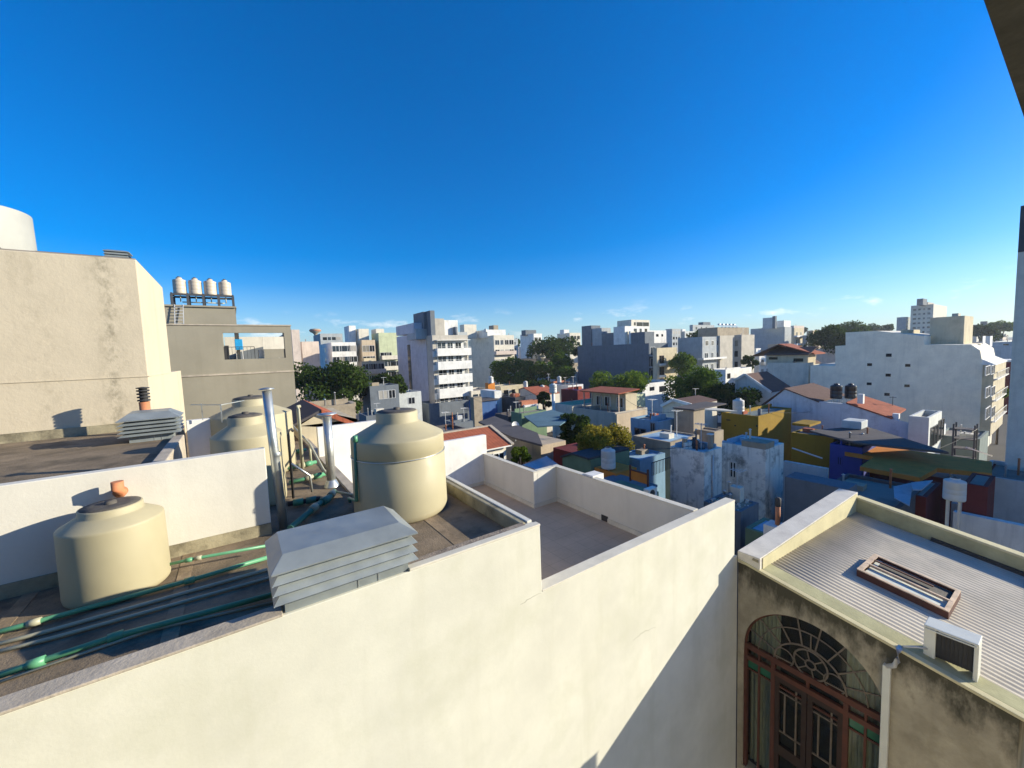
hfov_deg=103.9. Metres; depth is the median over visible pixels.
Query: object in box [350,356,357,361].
window
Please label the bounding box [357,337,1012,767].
ground
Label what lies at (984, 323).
building
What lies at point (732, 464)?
window
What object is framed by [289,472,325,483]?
water pipe
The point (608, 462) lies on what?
water tank
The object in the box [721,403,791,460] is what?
building
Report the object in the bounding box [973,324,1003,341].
tree
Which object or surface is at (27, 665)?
water pipe
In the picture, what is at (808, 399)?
gabled house
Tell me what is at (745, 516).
building
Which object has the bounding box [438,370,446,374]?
glass door
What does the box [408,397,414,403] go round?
window
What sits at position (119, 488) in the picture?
clay pipe
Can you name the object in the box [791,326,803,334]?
building
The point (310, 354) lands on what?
building
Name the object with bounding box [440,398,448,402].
glass door
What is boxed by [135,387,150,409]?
clay flue
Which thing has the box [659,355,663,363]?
window
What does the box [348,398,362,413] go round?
tree
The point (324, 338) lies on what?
building
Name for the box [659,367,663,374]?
window
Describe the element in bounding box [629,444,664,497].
building
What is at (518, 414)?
building
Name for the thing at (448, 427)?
house
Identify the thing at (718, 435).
building
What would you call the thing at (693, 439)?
clay jar
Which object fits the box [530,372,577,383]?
building
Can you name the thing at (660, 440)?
building
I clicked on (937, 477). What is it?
building
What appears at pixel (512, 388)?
building
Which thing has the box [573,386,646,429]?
building
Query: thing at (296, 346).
building
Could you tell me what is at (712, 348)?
building
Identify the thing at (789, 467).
building
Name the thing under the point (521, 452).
tree
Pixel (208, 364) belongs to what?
taupe building
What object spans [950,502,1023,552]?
building
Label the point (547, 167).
sky
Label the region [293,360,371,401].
tree
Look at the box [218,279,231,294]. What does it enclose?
stand tank
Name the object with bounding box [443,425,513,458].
tiled house
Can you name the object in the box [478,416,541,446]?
sheet roof
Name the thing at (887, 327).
tree
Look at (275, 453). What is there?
metal flue
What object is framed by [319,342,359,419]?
building
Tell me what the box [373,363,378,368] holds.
window
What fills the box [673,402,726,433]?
building
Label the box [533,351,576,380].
tree
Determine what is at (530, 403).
building
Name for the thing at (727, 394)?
tree
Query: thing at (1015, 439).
building
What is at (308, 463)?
water pipe
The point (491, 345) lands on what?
building
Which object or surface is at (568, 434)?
tree
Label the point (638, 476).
balcony screen
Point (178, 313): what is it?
roof ladder
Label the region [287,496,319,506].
water pipe
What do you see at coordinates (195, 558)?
water pipe
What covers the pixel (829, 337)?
tree
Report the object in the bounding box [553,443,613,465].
building
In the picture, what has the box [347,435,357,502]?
water pipe
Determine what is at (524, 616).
white building
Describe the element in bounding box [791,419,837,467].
building
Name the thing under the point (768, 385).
gabled house
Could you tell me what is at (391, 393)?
window
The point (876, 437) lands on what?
sheet roof
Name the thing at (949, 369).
grey building
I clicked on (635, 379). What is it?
tree
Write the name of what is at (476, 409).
building
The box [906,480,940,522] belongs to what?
building
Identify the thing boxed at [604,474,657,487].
sheet roof
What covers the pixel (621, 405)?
window
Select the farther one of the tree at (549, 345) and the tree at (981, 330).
the tree at (981, 330)
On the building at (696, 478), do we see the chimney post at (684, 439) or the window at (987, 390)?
the chimney post at (684, 439)
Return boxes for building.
[0,248,186,433]
[0,418,736,767]
[164,304,295,419]
[279,330,303,402]
[300,336,319,401]
[311,392,355,417]
[313,334,342,344]
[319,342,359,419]
[344,326,375,412]
[358,361,385,412]
[363,377,399,412]
[371,329,398,376]
[399,389,422,420]
[422,394,469,425]
[460,324,516,387]
[467,387,495,398]
[467,397,498,425]
[470,396,482,426]
[480,389,501,412]
[485,383,494,389]
[495,381,522,394]
[502,389,525,411]
[506,434,565,469]
[511,405,546,435]
[514,339,518,357]
[515,353,552,371]
[518,399,538,408]
[520,330,541,358]
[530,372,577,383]
[547,374,569,384]
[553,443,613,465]
[555,398,590,435]
[557,330,580,362]
[557,377,582,401]
[561,376,589,401]
[572,363,577,371]
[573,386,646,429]
[578,320,667,397]
[594,462,636,477]
[614,409,644,435]
[615,480,658,495]
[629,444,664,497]
[631,399,673,440]
[633,410,698,499]
[637,393,644,406]
[638,379,674,414]
[650,330,665,342]
[653,347,676,395]
[665,329,680,351]
[670,423,721,508]
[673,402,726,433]
[678,324,748,395]
[681,329,693,337]
[690,322,713,331]
[697,427,723,446]
[704,468,758,651]
[714,367,751,422]
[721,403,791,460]
[722,428,783,521]
[734,333,753,372]
[745,517,781,545]
[750,316,790,349]
[752,343,824,386]
[754,348,767,372]
[782,460,828,522]
[784,472,856,521]
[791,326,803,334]
[791,328,802,345]
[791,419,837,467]
[802,335,807,346]
[810,313,1008,445]
[816,349,834,364]
[829,427,875,479]
[836,468,920,514]
[870,464,995,526]
[896,316,909,330]
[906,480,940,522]
[908,410,944,453]
[910,298,946,333]
[940,424,988,460]
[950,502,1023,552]
[962,473,995,517]
[972,337,981,342]
[973,321,987,325]
[985,336,1011,358]
[990,458,1023,523]
[1003,359,1010,413]
[1005,205,1023,471]
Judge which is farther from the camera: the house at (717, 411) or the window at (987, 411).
the house at (717, 411)
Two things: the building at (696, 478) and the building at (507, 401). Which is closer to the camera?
the building at (696, 478)
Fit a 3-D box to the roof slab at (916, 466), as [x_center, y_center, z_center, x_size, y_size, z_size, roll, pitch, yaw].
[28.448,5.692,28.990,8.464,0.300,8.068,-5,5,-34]
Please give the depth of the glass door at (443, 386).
88.49 m
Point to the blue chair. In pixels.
(238, 343)
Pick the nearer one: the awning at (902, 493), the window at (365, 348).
the awning at (902, 493)
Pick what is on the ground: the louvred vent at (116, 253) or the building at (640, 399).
the building at (640, 399)
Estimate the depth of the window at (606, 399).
59.24 m
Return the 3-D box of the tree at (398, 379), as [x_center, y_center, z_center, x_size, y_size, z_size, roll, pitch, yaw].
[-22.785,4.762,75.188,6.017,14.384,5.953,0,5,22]
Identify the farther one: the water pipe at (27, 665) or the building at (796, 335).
the building at (796, 335)
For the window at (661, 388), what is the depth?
92.01 m
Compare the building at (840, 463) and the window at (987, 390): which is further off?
the window at (987, 390)
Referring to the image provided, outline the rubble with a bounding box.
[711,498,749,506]
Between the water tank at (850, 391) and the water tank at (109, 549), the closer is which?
the water tank at (109, 549)
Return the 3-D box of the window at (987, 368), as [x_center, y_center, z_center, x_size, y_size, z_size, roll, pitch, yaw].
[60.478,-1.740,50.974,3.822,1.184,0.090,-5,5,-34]
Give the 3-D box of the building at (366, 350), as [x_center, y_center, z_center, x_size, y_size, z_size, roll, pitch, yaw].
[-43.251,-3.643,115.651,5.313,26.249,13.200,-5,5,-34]
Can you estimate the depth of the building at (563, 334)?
192.93 m
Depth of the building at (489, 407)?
69.28 m
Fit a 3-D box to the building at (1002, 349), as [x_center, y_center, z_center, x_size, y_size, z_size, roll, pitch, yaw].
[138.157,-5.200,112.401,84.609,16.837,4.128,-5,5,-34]
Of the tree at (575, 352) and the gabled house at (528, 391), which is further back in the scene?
the tree at (575, 352)
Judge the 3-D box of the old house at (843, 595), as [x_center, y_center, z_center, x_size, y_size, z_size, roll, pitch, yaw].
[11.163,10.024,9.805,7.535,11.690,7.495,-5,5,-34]
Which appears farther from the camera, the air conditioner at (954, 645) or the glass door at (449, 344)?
the glass door at (449, 344)
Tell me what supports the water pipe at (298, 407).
on the white building at (524, 616)
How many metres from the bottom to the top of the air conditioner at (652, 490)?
0.500 m
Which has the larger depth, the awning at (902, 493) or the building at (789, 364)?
the building at (789, 364)
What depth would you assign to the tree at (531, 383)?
93.34 m
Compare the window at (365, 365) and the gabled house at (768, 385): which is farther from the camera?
the window at (365, 365)
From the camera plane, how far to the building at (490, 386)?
84.55 m
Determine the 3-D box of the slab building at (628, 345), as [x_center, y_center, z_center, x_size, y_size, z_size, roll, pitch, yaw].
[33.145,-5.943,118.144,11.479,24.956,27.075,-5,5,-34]
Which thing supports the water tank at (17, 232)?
on the beige building at (83, 340)
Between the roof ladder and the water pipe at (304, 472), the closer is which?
the water pipe at (304, 472)
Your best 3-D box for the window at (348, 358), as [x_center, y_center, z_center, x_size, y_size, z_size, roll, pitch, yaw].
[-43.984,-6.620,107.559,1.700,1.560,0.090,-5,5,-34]
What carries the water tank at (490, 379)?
on the building at (490, 386)
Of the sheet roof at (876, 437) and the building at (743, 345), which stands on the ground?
the building at (743, 345)
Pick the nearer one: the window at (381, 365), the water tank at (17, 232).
the water tank at (17, 232)
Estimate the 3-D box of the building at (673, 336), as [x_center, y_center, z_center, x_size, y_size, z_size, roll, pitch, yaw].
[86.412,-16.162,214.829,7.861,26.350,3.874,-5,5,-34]
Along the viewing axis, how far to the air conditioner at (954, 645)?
7.51 m
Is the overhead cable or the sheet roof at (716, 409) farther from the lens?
the sheet roof at (716, 409)
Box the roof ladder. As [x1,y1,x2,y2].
[174,304,183,323]
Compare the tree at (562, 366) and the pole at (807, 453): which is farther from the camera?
the tree at (562, 366)
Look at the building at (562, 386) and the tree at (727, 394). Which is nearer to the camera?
the tree at (727, 394)
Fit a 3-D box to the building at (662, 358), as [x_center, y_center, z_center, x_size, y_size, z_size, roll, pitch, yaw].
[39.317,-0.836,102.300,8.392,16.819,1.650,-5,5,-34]
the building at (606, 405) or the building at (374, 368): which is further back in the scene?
the building at (374, 368)
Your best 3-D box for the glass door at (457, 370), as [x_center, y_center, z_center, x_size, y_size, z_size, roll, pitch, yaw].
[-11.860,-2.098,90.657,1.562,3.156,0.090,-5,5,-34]
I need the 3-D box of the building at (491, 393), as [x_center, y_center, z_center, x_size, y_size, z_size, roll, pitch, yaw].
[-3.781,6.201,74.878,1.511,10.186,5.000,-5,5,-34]
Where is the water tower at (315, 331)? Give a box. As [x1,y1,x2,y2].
[309,329,320,334]
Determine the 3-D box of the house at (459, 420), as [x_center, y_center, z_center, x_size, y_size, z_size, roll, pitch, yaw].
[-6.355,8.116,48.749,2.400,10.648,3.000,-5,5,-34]
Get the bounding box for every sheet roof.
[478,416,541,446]
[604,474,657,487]
[705,408,737,411]
[810,427,948,453]
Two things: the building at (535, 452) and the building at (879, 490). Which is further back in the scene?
the building at (535, 452)
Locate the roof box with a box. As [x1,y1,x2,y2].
[841,418,867,429]
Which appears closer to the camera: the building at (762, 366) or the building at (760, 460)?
the building at (760, 460)
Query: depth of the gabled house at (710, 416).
46.25 m
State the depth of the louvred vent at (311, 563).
4.88 m
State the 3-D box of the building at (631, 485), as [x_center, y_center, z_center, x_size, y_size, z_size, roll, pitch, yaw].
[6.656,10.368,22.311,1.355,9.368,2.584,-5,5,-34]
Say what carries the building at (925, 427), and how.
on the ground
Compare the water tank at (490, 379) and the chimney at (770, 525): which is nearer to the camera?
the chimney at (770, 525)
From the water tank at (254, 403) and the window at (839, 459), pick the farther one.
the window at (839, 459)
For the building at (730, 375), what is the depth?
87.84 m
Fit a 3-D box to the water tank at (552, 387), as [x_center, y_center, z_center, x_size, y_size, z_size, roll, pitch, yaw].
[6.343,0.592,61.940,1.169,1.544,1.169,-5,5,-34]
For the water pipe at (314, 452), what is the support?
on the white building at (524, 616)
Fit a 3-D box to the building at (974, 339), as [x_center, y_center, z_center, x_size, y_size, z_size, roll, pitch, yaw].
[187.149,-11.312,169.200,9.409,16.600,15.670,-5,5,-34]
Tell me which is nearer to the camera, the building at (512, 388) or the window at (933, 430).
the window at (933, 430)
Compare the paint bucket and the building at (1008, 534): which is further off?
the paint bucket
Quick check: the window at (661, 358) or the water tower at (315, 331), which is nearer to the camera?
the window at (661, 358)
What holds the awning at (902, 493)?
attached to the building at (879, 490)
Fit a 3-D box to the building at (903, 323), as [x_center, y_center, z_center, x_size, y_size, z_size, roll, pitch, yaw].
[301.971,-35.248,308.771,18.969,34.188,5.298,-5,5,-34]
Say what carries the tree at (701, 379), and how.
on the ground
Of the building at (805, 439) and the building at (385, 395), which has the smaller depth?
the building at (805, 439)
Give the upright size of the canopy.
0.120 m
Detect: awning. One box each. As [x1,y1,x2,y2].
[894,483,911,506]
[911,480,932,490]
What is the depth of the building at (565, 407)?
66.51 m
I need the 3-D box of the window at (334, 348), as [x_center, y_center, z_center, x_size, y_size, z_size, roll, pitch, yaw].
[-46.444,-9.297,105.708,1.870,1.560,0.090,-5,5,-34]
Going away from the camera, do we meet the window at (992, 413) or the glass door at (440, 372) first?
the window at (992, 413)
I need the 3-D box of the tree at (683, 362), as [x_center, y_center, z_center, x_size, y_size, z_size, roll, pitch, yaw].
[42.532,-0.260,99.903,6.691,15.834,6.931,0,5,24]
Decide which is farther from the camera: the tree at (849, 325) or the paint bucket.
the tree at (849, 325)
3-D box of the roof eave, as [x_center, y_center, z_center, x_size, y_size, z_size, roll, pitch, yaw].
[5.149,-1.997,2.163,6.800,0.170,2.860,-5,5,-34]
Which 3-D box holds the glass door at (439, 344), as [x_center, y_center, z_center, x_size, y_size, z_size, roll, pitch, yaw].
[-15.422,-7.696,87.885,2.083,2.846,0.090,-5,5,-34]
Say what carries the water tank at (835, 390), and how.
on the gabled house at (808, 399)
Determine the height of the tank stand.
0.761 m
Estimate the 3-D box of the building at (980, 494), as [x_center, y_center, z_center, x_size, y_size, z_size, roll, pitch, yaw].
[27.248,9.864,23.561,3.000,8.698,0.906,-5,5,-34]
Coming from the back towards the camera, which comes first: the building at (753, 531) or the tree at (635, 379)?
the tree at (635, 379)
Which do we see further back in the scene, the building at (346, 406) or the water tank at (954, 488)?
the building at (346, 406)
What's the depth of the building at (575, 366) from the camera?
179.88 m
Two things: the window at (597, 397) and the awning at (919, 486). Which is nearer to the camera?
the awning at (919, 486)
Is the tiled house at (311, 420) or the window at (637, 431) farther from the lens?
the window at (637, 431)
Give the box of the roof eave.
[984,0,1023,115]
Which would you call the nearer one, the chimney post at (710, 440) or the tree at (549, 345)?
the chimney post at (710, 440)
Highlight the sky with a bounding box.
[0,0,1023,347]
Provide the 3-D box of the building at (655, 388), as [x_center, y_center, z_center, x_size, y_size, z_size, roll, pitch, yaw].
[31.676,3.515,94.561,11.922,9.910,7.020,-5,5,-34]
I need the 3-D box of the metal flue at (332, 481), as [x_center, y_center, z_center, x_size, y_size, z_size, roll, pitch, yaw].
[-4.371,1.577,9.588,0.440,1.790,0.440,-5,5,-34]
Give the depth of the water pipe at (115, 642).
4.46 m
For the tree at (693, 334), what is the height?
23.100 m
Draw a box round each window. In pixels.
[332,346,339,351]
[344,346,350,350]
[345,356,351,361]
[349,345,356,350]
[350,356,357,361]
[362,345,369,351]
[362,364,368,369]
[369,345,374,351]
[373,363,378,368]
[377,363,384,368]
[378,390,388,398]
[388,390,395,397]
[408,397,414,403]
[493,451,504,458]
[596,395,601,405]
[604,396,610,406]
[617,397,623,407]
[634,427,645,434]
[636,322,648,325]
[650,422,654,431]
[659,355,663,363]
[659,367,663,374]
[659,386,665,391]
[729,461,736,477]
[743,614,880,767]
[794,358,802,361]
[836,456,842,465]
[930,424,937,446]
[938,418,944,440]
[985,365,990,375]
[985,386,990,397]
[985,406,990,419]
[990,365,994,374]
[990,385,994,396]
[990,405,995,418]
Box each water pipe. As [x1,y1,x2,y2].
[0,556,266,633]
[0,568,266,645]
[0,576,268,652]
[0,592,271,677]
[0,601,272,682]
[170,545,264,565]
[287,428,294,498]
[287,460,316,469]
[287,489,335,528]
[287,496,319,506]
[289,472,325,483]
[291,463,312,491]
[293,425,326,475]
[296,405,303,468]
[336,491,352,495]
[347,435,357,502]
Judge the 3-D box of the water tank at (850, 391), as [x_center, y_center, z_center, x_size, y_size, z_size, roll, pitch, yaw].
[40.270,1.405,47.701,1.128,3.020,1.128,-5,5,-34]
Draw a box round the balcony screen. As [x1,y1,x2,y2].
[629,464,648,486]
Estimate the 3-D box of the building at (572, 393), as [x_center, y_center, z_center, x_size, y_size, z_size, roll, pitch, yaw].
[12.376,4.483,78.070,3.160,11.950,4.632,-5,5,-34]
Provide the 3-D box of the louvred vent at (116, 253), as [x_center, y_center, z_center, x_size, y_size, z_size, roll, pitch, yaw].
[-10.983,-3.566,11.194,0.526,0.281,0.526,-5,5,-34]
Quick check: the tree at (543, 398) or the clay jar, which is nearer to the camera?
the clay jar
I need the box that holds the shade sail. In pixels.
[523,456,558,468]
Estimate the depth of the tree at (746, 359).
102.85 m
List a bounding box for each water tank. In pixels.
[0,205,36,250]
[53,496,170,609]
[190,394,295,471]
[209,411,286,506]
[350,407,446,523]
[488,376,493,382]
[549,383,556,392]
[601,446,615,470]
[732,398,743,413]
[830,383,841,402]
[844,383,856,401]
[942,476,966,529]
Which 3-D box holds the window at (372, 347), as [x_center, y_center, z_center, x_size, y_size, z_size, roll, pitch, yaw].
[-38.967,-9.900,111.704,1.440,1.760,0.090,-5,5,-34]
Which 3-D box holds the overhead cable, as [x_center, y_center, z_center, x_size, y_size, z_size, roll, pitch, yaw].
[9.237,4.037,26.009,5.605,0.424,0.033,-2,4,0]
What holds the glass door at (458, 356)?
in the apartment tower at (433, 352)
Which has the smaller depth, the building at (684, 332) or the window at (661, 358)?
the window at (661, 358)
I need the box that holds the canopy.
[524,410,567,427]
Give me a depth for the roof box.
35.52 m
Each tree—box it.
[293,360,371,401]
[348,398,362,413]
[371,372,407,393]
[489,356,536,383]
[510,446,531,464]
[526,335,579,361]
[527,379,551,386]
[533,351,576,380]
[536,391,551,409]
[559,413,591,444]
[571,345,581,355]
[574,422,635,451]
[589,369,652,392]
[662,365,723,402]
[668,352,696,379]
[686,330,697,337]
[704,381,762,415]
[740,355,759,369]
[803,324,861,352]
[830,320,874,331]
[869,323,894,330]
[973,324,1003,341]
[987,320,1013,335]
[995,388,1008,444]
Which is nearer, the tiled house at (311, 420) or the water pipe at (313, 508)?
the water pipe at (313, 508)
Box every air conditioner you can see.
[643,486,656,495]
[903,617,982,681]
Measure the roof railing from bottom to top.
1.188 m
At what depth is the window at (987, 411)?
52.54 m
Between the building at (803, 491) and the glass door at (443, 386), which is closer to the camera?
the building at (803, 491)
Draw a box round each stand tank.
[172,276,186,292]
[188,277,201,293]
[203,278,216,294]
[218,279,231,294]
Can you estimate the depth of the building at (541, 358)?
145.86 m
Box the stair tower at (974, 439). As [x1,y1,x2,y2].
[951,422,991,458]
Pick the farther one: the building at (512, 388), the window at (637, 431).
the building at (512, 388)
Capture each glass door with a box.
[437,342,445,347]
[438,356,446,361]
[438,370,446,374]
[439,384,447,388]
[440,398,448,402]
[447,342,452,347]
[448,356,453,360]
[455,342,460,347]
[456,355,461,360]
[456,369,462,373]
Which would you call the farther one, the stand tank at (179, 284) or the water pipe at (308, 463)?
the stand tank at (179, 284)
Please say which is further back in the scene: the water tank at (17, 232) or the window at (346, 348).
the window at (346, 348)
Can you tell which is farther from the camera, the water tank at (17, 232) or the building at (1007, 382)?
the building at (1007, 382)
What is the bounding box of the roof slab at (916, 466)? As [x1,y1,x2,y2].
[845,447,991,481]
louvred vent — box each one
[103,249,132,257]
[115,408,184,442]
[265,506,417,612]
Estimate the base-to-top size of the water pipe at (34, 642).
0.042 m
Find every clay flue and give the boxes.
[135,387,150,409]
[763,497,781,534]
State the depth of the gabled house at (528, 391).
84.82 m
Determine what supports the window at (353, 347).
in the building at (335, 351)
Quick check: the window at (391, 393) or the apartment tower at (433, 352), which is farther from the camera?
the apartment tower at (433, 352)
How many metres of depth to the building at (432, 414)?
86.29 m
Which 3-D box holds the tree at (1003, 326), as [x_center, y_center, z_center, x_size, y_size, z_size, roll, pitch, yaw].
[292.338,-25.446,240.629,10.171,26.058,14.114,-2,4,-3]
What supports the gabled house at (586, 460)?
on the ground
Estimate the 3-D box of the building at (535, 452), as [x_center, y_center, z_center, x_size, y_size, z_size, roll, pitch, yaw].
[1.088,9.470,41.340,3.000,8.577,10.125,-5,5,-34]
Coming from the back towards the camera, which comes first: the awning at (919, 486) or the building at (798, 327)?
the building at (798, 327)
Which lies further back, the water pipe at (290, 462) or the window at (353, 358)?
the window at (353, 358)
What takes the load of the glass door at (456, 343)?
in the apartment tower at (433, 352)
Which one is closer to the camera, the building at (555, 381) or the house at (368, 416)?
the house at (368, 416)
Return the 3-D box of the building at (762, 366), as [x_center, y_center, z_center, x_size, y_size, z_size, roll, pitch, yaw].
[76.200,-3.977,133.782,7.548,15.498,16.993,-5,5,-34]
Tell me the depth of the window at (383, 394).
63.24 m
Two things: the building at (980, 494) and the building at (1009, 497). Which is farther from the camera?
the building at (1009, 497)
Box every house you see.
[287,399,356,447]
[359,403,383,421]
[436,412,463,431]
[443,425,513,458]
[444,408,472,427]
[495,402,514,421]
[519,385,559,432]
[560,444,629,472]
[660,395,716,428]
[694,388,717,428]
[734,371,790,405]
[737,488,1023,767]
[761,383,945,446]
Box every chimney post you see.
[681,437,687,447]
[707,433,713,449]
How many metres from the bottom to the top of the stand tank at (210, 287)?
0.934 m
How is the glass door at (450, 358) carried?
in the apartment tower at (433, 352)
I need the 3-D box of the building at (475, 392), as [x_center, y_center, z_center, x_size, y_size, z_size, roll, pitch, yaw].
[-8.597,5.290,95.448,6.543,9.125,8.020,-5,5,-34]
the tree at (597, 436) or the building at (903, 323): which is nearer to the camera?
the tree at (597, 436)
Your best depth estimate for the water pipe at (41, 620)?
5.19 m
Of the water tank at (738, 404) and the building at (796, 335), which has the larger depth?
the building at (796, 335)
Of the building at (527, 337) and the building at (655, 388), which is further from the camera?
the building at (527, 337)
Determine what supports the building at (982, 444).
on the ground
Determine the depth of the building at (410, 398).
80.42 m
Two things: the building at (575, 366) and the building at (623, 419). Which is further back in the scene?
the building at (575, 366)
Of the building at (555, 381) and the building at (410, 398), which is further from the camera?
the building at (555, 381)
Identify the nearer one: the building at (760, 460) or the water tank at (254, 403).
the water tank at (254, 403)
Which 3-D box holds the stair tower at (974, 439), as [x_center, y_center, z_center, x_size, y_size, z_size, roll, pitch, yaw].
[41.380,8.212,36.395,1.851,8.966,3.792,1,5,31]
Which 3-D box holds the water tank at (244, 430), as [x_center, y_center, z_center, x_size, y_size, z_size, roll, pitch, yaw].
[-5.672,1.589,8.650,1.320,2.005,1.320,-5,5,-34]
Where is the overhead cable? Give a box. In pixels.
[614,445,694,448]
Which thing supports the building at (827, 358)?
on the ground
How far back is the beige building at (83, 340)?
10.51 m
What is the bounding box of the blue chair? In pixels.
[234,339,243,358]
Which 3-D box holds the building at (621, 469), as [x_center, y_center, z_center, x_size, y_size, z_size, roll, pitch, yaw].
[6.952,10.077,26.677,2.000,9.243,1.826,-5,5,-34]
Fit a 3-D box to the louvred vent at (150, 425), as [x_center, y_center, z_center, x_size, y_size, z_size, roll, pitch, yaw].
[-8.713,0.985,9.723,1.126,0.699,0.936,-5,5,-34]
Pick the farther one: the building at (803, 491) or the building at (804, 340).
the building at (804, 340)
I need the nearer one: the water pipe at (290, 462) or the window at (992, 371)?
the water pipe at (290, 462)
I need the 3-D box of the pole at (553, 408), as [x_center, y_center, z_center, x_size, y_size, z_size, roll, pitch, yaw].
[6.561,6.621,62.413,0.476,10.560,0.500,-5,5,-34]
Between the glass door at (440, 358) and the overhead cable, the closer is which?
the overhead cable
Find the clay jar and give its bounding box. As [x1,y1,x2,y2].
[690,437,698,448]
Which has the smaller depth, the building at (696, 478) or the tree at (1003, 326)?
the building at (696, 478)
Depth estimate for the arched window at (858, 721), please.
9.47 m
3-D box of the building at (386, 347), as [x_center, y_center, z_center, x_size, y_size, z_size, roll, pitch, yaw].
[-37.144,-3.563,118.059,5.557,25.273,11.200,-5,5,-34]
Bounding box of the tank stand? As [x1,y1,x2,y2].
[170,292,234,305]
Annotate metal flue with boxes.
[258,387,287,529]
[316,412,339,488]
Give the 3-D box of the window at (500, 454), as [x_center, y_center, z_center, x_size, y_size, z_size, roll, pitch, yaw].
[-0.997,5.673,30.554,1.049,0.934,0.090,-5,5,-34]
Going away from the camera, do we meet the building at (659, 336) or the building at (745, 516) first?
the building at (745, 516)
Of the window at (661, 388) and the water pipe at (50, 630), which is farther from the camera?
the window at (661, 388)
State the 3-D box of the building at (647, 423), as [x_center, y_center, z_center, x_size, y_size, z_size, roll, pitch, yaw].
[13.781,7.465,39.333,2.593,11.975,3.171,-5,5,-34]
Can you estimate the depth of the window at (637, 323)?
114.86 m
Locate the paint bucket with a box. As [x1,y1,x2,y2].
[698,443,705,449]
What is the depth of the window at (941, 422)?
42.28 m
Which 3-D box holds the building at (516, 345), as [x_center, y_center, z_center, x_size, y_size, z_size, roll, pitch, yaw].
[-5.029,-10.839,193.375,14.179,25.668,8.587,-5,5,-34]
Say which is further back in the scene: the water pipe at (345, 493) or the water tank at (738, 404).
the water tank at (738, 404)
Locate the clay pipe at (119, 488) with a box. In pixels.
[110,480,127,497]
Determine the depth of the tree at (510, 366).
113.47 m
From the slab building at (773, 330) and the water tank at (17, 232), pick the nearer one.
the water tank at (17, 232)
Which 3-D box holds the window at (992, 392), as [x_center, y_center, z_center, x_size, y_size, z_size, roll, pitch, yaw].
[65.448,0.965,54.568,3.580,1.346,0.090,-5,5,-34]
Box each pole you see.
[552,393,555,437]
[792,448,821,458]
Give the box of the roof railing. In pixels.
[652,457,670,474]
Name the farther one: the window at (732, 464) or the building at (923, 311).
the building at (923, 311)
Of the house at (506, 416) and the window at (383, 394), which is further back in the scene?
the window at (383, 394)
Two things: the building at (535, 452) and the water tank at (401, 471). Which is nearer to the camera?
the water tank at (401, 471)
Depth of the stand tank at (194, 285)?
21.75 m
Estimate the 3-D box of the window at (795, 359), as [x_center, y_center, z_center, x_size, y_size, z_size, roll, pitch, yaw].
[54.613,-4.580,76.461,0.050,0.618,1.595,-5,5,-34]
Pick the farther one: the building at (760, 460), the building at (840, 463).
the building at (840, 463)
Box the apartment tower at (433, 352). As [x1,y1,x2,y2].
[396,310,472,402]
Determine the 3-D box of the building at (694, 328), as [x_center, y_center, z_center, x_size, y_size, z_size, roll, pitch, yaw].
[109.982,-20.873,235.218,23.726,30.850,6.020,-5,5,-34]
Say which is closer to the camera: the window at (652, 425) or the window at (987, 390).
the window at (652, 425)
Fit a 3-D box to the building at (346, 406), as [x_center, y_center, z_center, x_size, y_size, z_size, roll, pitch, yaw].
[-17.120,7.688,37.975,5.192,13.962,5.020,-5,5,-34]

